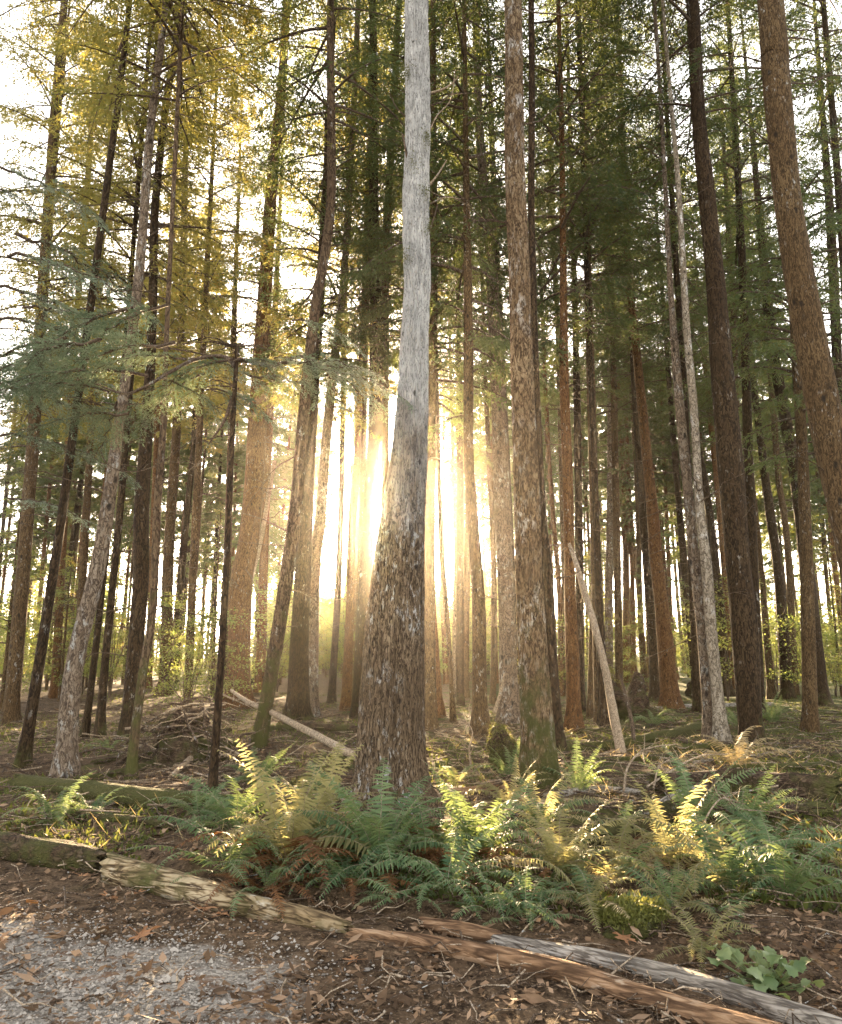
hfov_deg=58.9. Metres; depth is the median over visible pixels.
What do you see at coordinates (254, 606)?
young conifer
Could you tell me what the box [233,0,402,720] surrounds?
conifer tree
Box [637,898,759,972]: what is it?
sword fern
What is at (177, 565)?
conifer tree
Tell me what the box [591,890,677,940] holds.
mossy hump
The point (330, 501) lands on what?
conifer tree
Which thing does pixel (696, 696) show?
conifer tree
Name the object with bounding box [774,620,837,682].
understory shrub
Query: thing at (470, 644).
young conifer
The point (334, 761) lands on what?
sword fern
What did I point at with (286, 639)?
young conifer
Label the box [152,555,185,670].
young conifer
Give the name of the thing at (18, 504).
conifer tree
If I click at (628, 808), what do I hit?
sword fern
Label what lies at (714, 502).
conifer tree
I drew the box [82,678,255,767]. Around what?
brush pile
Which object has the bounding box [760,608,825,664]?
understory shrub
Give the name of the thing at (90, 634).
understory shrub
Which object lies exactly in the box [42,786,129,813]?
sword fern
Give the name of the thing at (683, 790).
sword fern
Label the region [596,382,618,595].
conifer tree
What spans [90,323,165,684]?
conifer tree
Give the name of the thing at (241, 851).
sword fern
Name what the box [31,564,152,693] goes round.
understory shrub
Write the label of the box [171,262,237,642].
conifer tree
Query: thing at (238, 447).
conifer tree
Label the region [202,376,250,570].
conifer tree
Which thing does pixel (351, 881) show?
sword fern
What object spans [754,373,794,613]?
conifer tree
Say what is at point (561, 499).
conifer tree
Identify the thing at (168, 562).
conifer tree
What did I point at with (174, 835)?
dead branch
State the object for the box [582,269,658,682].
conifer tree
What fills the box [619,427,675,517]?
conifer tree
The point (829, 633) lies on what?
understory shrub
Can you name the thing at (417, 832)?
sword fern
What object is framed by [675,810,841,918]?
sword fern
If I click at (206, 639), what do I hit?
understory shrub
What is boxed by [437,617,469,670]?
understory shrub
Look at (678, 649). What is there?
understory shrub
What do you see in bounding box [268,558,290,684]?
young conifer
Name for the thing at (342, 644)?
understory shrub
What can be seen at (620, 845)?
sword fern
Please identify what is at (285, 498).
conifer tree
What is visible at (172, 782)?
twig litter
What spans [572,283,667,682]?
conifer tree
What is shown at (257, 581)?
conifer tree
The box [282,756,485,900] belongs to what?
sword fern
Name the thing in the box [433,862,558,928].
sword fern
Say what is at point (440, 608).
understory shrub
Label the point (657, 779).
dead branch
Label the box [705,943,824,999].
leafy plant
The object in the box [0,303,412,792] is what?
young hemlock
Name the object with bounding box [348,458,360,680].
conifer tree
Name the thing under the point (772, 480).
conifer tree
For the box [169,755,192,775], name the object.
fallen branch
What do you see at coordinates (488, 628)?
understory shrub
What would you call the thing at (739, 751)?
sword fern
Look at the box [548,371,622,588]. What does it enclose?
conifer tree
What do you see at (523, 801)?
log
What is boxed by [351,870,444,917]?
sword fern
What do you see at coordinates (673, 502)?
conifer tree
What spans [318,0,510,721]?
conifer tree
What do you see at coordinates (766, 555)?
conifer tree
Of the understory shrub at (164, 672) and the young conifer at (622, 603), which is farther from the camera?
the young conifer at (622, 603)
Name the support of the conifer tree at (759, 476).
on the ground at (52, 880)
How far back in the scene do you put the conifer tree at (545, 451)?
43.13 m
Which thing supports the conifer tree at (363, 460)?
on the ground at (52, 880)
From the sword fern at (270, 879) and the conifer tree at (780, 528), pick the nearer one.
the sword fern at (270, 879)
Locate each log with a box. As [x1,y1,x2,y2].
[0,831,107,872]
[7,773,276,813]
[69,812,196,831]
[73,759,155,779]
[90,751,152,764]
[99,852,354,932]
[269,722,357,732]
[345,928,781,1023]
[418,916,502,941]
[436,781,508,795]
[442,746,486,755]
[461,797,584,809]
[486,934,841,1023]
[543,785,640,797]
[567,721,701,752]
[570,792,713,850]
[571,750,695,763]
[576,723,661,733]
[649,768,841,800]
[654,702,772,707]
[658,784,707,801]
[674,743,735,750]
[693,751,793,762]
[720,800,834,820]
[730,760,838,771]
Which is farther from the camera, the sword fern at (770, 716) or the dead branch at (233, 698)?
the sword fern at (770, 716)
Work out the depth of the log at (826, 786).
8.13 m
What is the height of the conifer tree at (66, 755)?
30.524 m
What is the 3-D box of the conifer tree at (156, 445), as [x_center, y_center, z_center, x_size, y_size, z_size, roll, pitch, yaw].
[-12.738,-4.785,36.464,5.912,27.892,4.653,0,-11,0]
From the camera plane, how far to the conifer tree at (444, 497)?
59.69 m
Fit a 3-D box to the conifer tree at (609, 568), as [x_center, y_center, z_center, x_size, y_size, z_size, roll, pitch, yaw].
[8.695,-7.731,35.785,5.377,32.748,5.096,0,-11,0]
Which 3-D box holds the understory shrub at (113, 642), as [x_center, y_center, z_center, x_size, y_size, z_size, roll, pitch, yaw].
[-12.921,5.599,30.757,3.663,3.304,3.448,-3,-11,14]
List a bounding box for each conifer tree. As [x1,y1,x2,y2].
[0,0,133,714]
[0,0,148,724]
[0,0,212,768]
[0,0,243,739]
[0,0,273,778]
[0,0,277,737]
[0,15,180,703]
[0,312,63,494]
[0,371,28,580]
[0,403,40,612]
[0,404,69,571]
[0,424,46,608]
[0,427,54,677]
[8,34,141,697]
[8,437,54,635]
[9,447,80,677]
[17,314,81,680]
[32,442,81,660]
[36,0,331,782]
[39,0,305,736]
[42,369,113,658]
[44,459,93,673]
[46,299,116,632]
[46,360,112,680]
[47,369,102,659]
[65,464,128,655]
[68,416,138,678]
[76,320,141,631]
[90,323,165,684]
[95,376,149,586]
[96,450,134,647]
[104,269,172,684]
[109,156,215,688]
[113,381,180,679]
[117,441,138,674]
[121,255,193,549]
[124,20,235,694]
[126,339,202,630]
[137,0,284,707]
[149,401,188,608]
[153,369,191,675]
[154,207,250,689]
[156,90,301,691]
[160,378,205,604]
[168,0,343,709]
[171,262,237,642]
[173,375,217,637]
[174,376,212,674]
[174,383,224,674]
[174,388,235,675]
[187,349,246,571]
[187,474,225,668]
[189,372,246,680]
[191,0,459,747]
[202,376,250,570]
[205,334,247,560]
[209,82,321,692]
[212,335,295,641]
[218,287,312,684]
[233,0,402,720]
[236,0,404,716]
[237,507,268,651]
[252,389,287,602]
[255,437,273,619]
[260,316,305,589]
[269,386,313,574]
[270,344,322,677]
[275,18,393,703]
[276,0,449,708]
[277,403,323,480]
[278,389,328,528]
[282,1,401,710]
[292,0,482,717]
[312,382,331,569]
[312,382,336,570]
[313,349,338,596]
[318,0,487,534]
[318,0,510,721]
[324,0,580,736]
[327,358,356,678]
[328,0,511,717]
[342,0,511,730]
[344,0,497,815]
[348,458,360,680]
[397,27,509,705]
[400,0,602,723]
[428,0,622,755]
[431,0,680,731]
[435,373,464,672]
[435,418,451,683]
[436,123,510,696]
[436,371,486,542]
[437,0,559,685]
[438,39,559,703]
[438,76,509,697]
[440,423,446,482]
[443,278,513,683]
[443,411,488,666]
[452,0,640,789]
[464,375,489,664]
[474,406,512,490]
[479,377,514,592]
[479,380,514,538]
[481,116,608,695]
[481,364,559,543]
[484,0,696,727]
[499,0,675,711]
[503,0,693,723]
[508,359,574,604]
[510,419,559,522]
[512,327,573,592]
[524,0,757,739]
[525,0,698,718]
[525,112,617,694]
[536,0,698,709]
[539,369,561,581]
[540,375,558,606]
[542,102,675,690]
[544,360,601,584]
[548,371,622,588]
[549,59,660,680]
[552,373,560,542]
[556,374,604,597]
[557,22,702,701]
[557,377,606,675]
[558,373,601,487]
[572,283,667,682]
[578,0,841,745]
[581,248,673,691]
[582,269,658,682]
[583,388,621,626]
[586,382,622,607]
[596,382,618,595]
[596,402,637,671]
[597,0,782,712]
[598,381,632,595]
[598,414,634,612]
[602,252,674,550]
[603,99,728,697]
[603,431,647,675]
[605,0,754,743]
[618,344,688,652]
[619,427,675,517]
[620,487,643,598]
[631,262,707,679]
[640,115,775,696]
[650,411,676,632]
[653,375,686,673]
[655,352,719,591]
[655,367,690,676]
[657,43,793,702]
[657,268,741,636]
[657,337,719,576]
[658,0,841,580]
[658,0,841,722]
[662,163,741,688]
[668,330,756,501]
[671,0,841,732]
[687,66,797,698]
[687,109,796,698]
[697,0,841,705]
[697,141,774,647]
[699,128,825,694]
[701,393,769,463]
[702,395,761,531]
[704,374,773,666]
[735,0,841,426]
[739,399,765,677]
[741,400,783,600]
[751,372,815,589]
[752,0,841,645]
[753,283,830,573]
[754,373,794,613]
[754,377,815,628]
[755,359,822,564]
[755,385,811,668]
[779,427,840,681]
[781,305,841,653]
[782,365,827,672]
[787,366,840,665]
[807,428,833,590]
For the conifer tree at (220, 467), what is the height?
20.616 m
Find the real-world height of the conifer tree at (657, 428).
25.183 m
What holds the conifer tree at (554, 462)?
on the ground at (52, 880)
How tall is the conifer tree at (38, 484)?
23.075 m
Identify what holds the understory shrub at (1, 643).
on the ground at (52, 880)
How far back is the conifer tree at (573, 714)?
17.20 m
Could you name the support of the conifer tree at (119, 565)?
on the ground at (52, 880)
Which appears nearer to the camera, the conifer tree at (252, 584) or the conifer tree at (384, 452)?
the conifer tree at (384, 452)
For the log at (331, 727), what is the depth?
15.85 m
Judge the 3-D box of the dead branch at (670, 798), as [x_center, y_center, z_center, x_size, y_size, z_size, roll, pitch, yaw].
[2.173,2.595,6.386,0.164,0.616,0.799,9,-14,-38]
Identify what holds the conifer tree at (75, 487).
on the ground at (52, 880)
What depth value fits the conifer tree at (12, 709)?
19.75 m
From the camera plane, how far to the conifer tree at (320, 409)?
42.70 m
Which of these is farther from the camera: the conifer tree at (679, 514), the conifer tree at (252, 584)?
the conifer tree at (252, 584)
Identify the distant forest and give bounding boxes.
[0,567,841,670]
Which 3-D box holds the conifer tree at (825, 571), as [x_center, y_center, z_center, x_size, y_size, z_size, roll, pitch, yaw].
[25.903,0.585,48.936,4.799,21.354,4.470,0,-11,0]
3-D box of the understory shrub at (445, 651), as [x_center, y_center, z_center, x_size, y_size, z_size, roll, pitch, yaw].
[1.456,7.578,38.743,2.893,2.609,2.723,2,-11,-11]
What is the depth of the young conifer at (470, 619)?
39.37 m
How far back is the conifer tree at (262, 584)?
31.20 m
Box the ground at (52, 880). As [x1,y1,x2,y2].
[0,656,841,1023]
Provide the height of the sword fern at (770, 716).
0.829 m
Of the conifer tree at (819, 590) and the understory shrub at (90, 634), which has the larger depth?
the conifer tree at (819, 590)
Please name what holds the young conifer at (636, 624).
on the ground at (52, 880)
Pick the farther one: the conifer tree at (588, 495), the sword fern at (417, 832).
the conifer tree at (588, 495)
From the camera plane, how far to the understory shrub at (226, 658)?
20.91 m
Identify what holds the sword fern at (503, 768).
on the ground at (52, 880)
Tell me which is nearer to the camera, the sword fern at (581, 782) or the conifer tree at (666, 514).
the sword fern at (581, 782)
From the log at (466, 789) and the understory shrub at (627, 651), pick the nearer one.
the log at (466, 789)
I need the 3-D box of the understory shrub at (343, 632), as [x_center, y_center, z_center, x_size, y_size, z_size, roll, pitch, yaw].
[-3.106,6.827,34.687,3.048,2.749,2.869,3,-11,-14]
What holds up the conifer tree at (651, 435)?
on the ground at (52, 880)
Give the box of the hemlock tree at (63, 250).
[0,0,163,537]
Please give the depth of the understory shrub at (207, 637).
30.49 m
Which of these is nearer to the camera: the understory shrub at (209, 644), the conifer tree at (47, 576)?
the understory shrub at (209, 644)
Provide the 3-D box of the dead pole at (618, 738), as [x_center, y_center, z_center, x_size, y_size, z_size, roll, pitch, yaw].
[3.107,2.375,13.246,0.238,3.870,1.239,6,-12,-30]
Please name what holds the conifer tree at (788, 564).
on the ground at (52, 880)
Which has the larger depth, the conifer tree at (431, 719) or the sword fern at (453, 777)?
the conifer tree at (431, 719)
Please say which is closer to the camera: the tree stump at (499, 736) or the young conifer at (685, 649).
the tree stump at (499, 736)
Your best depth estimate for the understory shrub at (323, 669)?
60.22 m
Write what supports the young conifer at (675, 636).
on the ground at (52, 880)
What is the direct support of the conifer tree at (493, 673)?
on the ground at (52, 880)
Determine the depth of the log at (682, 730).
13.63 m
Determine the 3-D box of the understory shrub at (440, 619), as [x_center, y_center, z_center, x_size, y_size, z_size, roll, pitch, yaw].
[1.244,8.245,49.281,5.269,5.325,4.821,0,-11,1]
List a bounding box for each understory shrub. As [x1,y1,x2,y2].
[0,597,52,671]
[0,603,32,686]
[0,608,51,679]
[0,612,35,673]
[26,614,69,679]
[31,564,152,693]
[34,600,124,679]
[48,595,180,698]
[62,611,129,673]
[85,629,126,676]
[100,590,215,692]
[145,615,248,712]
[148,607,267,710]
[173,610,254,680]
[184,620,218,665]
[196,621,253,673]
[214,572,340,674]
[250,610,291,691]
[250,632,288,677]
[287,558,356,670]
[288,600,339,662]
[319,556,346,658]
[319,601,342,672]
[319,603,339,672]
[319,625,341,672]
[320,571,353,665]
[321,606,345,667]
[327,630,354,677]
[435,582,488,654]
[435,584,452,655]
[435,591,452,663]
[436,600,452,663]
[437,575,498,674]
[437,585,497,659]
[437,590,498,665]
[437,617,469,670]
[438,634,470,672]
[469,635,490,679]
[486,632,498,674]
[556,615,612,684]
[587,625,639,682]
[635,610,689,665]
[671,567,791,701]
[732,618,800,691]
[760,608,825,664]
[767,613,841,685]
[770,595,841,680]
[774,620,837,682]
[798,608,840,682]
[820,602,841,684]
[822,629,841,695]
[823,618,841,673]
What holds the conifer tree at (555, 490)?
on the ground at (52, 880)
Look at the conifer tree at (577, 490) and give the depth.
22.62 m
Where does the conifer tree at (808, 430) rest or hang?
on the ground at (52, 880)
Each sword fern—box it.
[0,770,115,828]
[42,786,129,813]
[81,734,127,752]
[121,815,305,885]
[137,775,247,815]
[168,736,423,888]
[171,766,310,833]
[201,832,353,919]
[222,735,297,789]
[236,739,405,843]
[268,833,431,903]
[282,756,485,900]
[339,825,518,918]
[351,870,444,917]
[368,794,512,868]
[409,759,554,872]
[430,763,493,787]
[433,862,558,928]
[454,754,546,805]
[460,865,589,929]
[465,795,643,896]
[473,737,519,778]
[479,866,609,907]
[493,765,605,836]
[512,858,674,934]
[521,735,624,790]
[550,814,685,893]
[566,800,658,856]
[576,769,761,877]
[597,845,730,926]
[624,709,679,724]
[626,805,836,934]
[637,746,766,825]
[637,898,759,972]
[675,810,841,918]
[680,726,811,769]
[681,764,805,831]
[717,799,841,859]
[726,707,763,727]
[762,689,795,724]
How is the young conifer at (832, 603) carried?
on the ground at (52, 880)
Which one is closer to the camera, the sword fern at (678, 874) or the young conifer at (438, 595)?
the sword fern at (678, 874)
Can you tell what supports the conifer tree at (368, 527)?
on the ground at (52, 880)
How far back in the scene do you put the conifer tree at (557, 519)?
62.41 m
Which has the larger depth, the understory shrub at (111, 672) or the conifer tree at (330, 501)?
the conifer tree at (330, 501)
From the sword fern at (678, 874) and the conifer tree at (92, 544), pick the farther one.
the conifer tree at (92, 544)
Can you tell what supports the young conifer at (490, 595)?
on the ground at (52, 880)
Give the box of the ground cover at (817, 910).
[0,686,841,914]
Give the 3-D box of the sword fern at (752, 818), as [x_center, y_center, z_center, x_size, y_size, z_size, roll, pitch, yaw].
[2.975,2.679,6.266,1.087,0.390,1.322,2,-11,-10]
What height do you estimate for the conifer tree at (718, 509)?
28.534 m
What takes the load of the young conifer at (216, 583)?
on the ground at (52, 880)
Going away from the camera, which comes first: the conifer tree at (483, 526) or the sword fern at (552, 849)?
the sword fern at (552, 849)
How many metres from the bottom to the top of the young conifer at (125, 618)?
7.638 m
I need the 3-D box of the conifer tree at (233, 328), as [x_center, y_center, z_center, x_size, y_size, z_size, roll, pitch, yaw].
[-7.386,-5.216,28.912,4.852,25.719,5.835,-6,-12,30]
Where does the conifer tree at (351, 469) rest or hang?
on the ground at (52, 880)
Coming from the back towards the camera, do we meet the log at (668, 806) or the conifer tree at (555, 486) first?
the conifer tree at (555, 486)
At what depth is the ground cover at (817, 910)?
6.88 m
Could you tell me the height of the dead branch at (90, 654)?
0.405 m
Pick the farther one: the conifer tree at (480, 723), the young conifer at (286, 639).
the young conifer at (286, 639)
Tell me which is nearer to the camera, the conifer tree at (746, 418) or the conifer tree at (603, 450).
the conifer tree at (746, 418)
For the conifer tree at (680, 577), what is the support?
on the ground at (52, 880)
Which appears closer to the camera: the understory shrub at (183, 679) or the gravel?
the gravel
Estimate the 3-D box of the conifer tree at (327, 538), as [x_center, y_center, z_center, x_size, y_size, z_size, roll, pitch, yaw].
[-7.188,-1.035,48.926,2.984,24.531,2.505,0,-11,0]
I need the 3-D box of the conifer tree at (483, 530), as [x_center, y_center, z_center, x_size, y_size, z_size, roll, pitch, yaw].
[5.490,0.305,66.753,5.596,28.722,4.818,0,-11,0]
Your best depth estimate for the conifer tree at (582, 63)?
20.11 m
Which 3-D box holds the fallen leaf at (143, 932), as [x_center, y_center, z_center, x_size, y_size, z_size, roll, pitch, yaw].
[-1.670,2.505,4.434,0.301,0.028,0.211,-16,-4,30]
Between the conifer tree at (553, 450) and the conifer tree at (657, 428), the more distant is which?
the conifer tree at (553, 450)
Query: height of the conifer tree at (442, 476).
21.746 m
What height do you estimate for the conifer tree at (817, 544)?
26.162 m
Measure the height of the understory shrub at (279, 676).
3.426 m
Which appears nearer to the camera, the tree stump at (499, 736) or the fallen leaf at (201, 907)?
the fallen leaf at (201, 907)
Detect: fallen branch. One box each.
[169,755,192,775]
[230,689,355,760]
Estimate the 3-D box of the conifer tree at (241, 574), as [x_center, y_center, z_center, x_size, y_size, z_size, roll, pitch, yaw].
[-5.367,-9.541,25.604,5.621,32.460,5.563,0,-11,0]
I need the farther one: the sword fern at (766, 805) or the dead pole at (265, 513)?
the dead pole at (265, 513)
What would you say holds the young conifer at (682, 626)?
on the ground at (52, 880)
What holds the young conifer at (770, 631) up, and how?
on the ground at (52, 880)
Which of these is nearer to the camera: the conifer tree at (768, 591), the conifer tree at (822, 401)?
the conifer tree at (822, 401)
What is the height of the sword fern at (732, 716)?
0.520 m
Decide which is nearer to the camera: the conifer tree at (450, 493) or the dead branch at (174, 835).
the dead branch at (174, 835)
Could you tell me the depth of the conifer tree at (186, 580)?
55.30 m
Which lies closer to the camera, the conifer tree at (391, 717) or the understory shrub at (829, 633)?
the conifer tree at (391, 717)
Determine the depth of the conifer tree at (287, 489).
61.84 m
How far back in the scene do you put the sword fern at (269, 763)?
8.74 m
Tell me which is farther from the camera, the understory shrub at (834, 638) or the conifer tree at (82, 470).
the conifer tree at (82, 470)
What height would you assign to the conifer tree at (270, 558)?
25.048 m
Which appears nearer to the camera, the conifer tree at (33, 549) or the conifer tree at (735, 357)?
the conifer tree at (735, 357)
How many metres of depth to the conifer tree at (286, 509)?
52.27 m
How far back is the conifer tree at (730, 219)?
42.86 m
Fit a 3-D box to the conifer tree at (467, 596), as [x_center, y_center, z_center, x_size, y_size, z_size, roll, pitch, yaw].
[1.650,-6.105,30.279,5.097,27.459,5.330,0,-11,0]
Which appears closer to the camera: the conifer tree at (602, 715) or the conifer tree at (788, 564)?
the conifer tree at (602, 715)
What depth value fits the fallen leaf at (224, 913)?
4.76 m
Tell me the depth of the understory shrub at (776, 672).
33.38 m
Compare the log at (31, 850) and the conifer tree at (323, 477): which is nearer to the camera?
the log at (31, 850)
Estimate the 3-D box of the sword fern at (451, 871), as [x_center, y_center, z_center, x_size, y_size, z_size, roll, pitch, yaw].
[0.158,2.380,4.974,1.150,0.418,0.945,6,-12,-30]
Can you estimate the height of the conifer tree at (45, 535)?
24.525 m
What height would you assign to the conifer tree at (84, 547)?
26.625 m
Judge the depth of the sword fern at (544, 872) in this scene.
5.05 m
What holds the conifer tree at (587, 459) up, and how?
on the ground at (52, 880)
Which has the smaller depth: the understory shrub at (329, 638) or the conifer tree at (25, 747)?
the conifer tree at (25, 747)
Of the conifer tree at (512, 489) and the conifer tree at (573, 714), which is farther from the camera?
the conifer tree at (512, 489)
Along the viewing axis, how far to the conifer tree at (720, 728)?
15.10 m
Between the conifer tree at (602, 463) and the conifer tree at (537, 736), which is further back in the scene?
the conifer tree at (602, 463)
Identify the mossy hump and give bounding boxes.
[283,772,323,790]
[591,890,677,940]
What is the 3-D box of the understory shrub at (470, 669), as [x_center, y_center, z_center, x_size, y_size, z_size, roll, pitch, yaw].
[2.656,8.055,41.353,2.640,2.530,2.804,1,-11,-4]
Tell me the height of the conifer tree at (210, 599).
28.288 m
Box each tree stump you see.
[484,719,518,771]
[612,672,660,719]
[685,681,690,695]
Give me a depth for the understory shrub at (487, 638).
52.79 m
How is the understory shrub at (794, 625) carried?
on the ground at (52, 880)
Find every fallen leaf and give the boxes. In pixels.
[100,889,119,899]
[126,925,160,941]
[190,901,218,910]
[213,909,234,916]
[342,954,359,964]
[613,932,635,944]
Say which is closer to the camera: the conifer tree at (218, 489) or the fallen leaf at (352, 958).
the fallen leaf at (352, 958)
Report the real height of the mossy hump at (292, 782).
0.305 m
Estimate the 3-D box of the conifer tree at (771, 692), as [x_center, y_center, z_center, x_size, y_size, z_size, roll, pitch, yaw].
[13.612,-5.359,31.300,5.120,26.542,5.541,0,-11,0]
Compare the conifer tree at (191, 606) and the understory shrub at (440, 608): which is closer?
the conifer tree at (191, 606)
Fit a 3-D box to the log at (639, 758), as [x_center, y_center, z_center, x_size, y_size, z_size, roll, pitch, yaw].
[3.426,3.737,11.302,2.824,0.196,0.501,7,-13,-33]
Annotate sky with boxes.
[0,0,841,655]
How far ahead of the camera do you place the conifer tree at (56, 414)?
22.77 m
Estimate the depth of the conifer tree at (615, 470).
29.23 m
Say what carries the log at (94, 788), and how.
on the ground at (52, 880)
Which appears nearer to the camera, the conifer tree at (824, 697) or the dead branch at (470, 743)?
the dead branch at (470, 743)
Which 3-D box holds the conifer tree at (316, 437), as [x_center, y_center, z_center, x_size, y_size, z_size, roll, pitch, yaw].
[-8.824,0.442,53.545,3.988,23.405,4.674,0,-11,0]
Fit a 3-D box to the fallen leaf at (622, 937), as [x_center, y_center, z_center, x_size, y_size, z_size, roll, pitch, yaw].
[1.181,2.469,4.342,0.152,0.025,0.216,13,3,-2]
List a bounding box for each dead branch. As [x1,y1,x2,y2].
[50,637,124,660]
[94,432,210,471]
[116,826,231,854]
[218,715,275,770]
[223,679,263,711]
[455,700,476,766]
[616,735,676,790]
[640,779,701,825]
[646,750,725,787]
[652,753,685,788]
[702,776,779,858]
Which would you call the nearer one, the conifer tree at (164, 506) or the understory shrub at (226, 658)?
the understory shrub at (226, 658)
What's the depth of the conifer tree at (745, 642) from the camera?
15.48 m
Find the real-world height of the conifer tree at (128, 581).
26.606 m
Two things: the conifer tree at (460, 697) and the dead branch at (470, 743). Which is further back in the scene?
the conifer tree at (460, 697)
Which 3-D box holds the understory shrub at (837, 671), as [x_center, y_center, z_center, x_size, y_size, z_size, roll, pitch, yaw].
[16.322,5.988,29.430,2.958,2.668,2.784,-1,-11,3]
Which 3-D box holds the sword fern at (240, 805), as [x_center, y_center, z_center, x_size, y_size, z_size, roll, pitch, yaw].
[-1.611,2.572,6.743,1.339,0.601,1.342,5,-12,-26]
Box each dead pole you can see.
[253,460,275,578]
[493,673,504,713]
[568,543,625,754]
[619,673,635,746]
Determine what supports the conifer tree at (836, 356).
on the ground at (52, 880)
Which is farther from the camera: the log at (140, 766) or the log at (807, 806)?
the log at (140, 766)
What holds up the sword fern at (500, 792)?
on the ground at (52, 880)
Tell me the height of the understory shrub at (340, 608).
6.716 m
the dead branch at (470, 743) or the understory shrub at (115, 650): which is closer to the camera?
the dead branch at (470, 743)
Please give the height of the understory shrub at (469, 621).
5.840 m
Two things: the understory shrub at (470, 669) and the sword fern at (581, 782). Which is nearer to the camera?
the sword fern at (581, 782)
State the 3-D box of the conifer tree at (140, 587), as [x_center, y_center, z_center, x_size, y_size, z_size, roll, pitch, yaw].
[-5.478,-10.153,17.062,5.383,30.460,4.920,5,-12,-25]
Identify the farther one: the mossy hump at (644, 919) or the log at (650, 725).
the log at (650, 725)
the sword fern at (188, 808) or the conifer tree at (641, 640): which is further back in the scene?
the conifer tree at (641, 640)
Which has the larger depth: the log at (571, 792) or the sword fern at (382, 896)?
the log at (571, 792)
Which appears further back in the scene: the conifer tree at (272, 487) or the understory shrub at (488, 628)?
the conifer tree at (272, 487)
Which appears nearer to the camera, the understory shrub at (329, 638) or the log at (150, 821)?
the log at (150, 821)
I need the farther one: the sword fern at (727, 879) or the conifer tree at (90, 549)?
the conifer tree at (90, 549)
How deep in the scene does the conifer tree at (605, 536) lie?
65.99 m
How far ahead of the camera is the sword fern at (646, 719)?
17.01 m
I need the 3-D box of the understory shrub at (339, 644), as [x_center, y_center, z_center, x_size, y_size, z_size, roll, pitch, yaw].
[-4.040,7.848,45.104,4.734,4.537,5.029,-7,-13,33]
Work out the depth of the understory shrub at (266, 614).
29.93 m
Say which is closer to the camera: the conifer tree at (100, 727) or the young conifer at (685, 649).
the conifer tree at (100, 727)
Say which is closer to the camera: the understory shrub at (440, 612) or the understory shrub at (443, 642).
the understory shrub at (443, 642)
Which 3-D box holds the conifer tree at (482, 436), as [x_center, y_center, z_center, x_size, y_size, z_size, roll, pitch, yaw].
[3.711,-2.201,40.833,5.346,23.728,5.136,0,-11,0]
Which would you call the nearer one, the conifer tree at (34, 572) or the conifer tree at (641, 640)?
the conifer tree at (641, 640)
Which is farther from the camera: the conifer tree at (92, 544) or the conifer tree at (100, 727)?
the conifer tree at (92, 544)
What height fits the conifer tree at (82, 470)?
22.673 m
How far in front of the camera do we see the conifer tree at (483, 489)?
59.94 m
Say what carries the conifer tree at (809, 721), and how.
on the ground at (52, 880)
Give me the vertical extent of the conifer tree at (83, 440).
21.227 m
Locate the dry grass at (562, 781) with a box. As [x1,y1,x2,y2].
[1,721,841,863]
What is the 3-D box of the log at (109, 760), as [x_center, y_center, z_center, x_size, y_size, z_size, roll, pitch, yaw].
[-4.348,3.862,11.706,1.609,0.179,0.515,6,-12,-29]
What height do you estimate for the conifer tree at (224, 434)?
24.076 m
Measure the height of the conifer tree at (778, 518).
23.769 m
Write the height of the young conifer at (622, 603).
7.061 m
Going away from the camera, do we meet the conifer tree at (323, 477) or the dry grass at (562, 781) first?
the dry grass at (562, 781)
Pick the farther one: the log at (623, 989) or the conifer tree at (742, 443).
the conifer tree at (742, 443)
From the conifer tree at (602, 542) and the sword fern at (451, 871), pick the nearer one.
the sword fern at (451, 871)
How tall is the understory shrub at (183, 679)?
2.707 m
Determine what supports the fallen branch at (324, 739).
on the ground at (52, 880)
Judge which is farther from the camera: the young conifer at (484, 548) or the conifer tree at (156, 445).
the young conifer at (484, 548)
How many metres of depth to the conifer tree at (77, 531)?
47.48 m
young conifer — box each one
[0,460,45,709]
[22,574,59,684]
[22,575,50,682]
[24,531,77,689]
[27,551,90,701]
[84,599,104,687]
[110,596,122,667]
[111,565,146,671]
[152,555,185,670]
[152,578,183,668]
[177,509,234,692]
[213,546,283,670]
[250,567,272,665]
[266,582,320,676]
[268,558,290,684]
[268,559,320,673]
[319,611,337,676]
[435,572,449,651]
[441,590,471,665]
[469,602,471,680]
[470,513,498,667]
[483,542,498,665]
[559,542,626,686]
[584,533,629,673]
[613,569,646,659]
[623,555,648,692]
[626,497,691,695]
[668,597,690,674]
[676,578,686,673]
[678,620,690,674]
[760,599,778,662]
[762,571,778,678]
[813,514,841,696]
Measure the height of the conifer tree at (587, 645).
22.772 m
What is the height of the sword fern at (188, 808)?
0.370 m
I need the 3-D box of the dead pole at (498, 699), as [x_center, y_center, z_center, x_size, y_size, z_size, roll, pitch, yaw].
[1.786,4.175,17.125,0.313,0.918,0.091,0,-11,0]
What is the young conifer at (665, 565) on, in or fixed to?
on the ground at (52, 880)
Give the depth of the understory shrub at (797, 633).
32.39 m
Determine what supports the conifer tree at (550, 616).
on the ground at (52, 880)
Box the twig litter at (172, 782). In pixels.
[0,696,841,1023]
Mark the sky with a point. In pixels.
(326, 554)
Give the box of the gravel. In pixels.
[0,894,442,1023]
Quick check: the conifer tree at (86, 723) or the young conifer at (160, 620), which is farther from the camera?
the young conifer at (160, 620)
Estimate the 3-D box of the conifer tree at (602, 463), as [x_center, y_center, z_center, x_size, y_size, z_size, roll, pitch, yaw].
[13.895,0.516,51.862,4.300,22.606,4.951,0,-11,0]
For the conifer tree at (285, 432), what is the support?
on the ground at (52, 880)
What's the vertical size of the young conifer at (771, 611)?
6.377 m
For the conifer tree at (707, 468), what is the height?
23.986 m

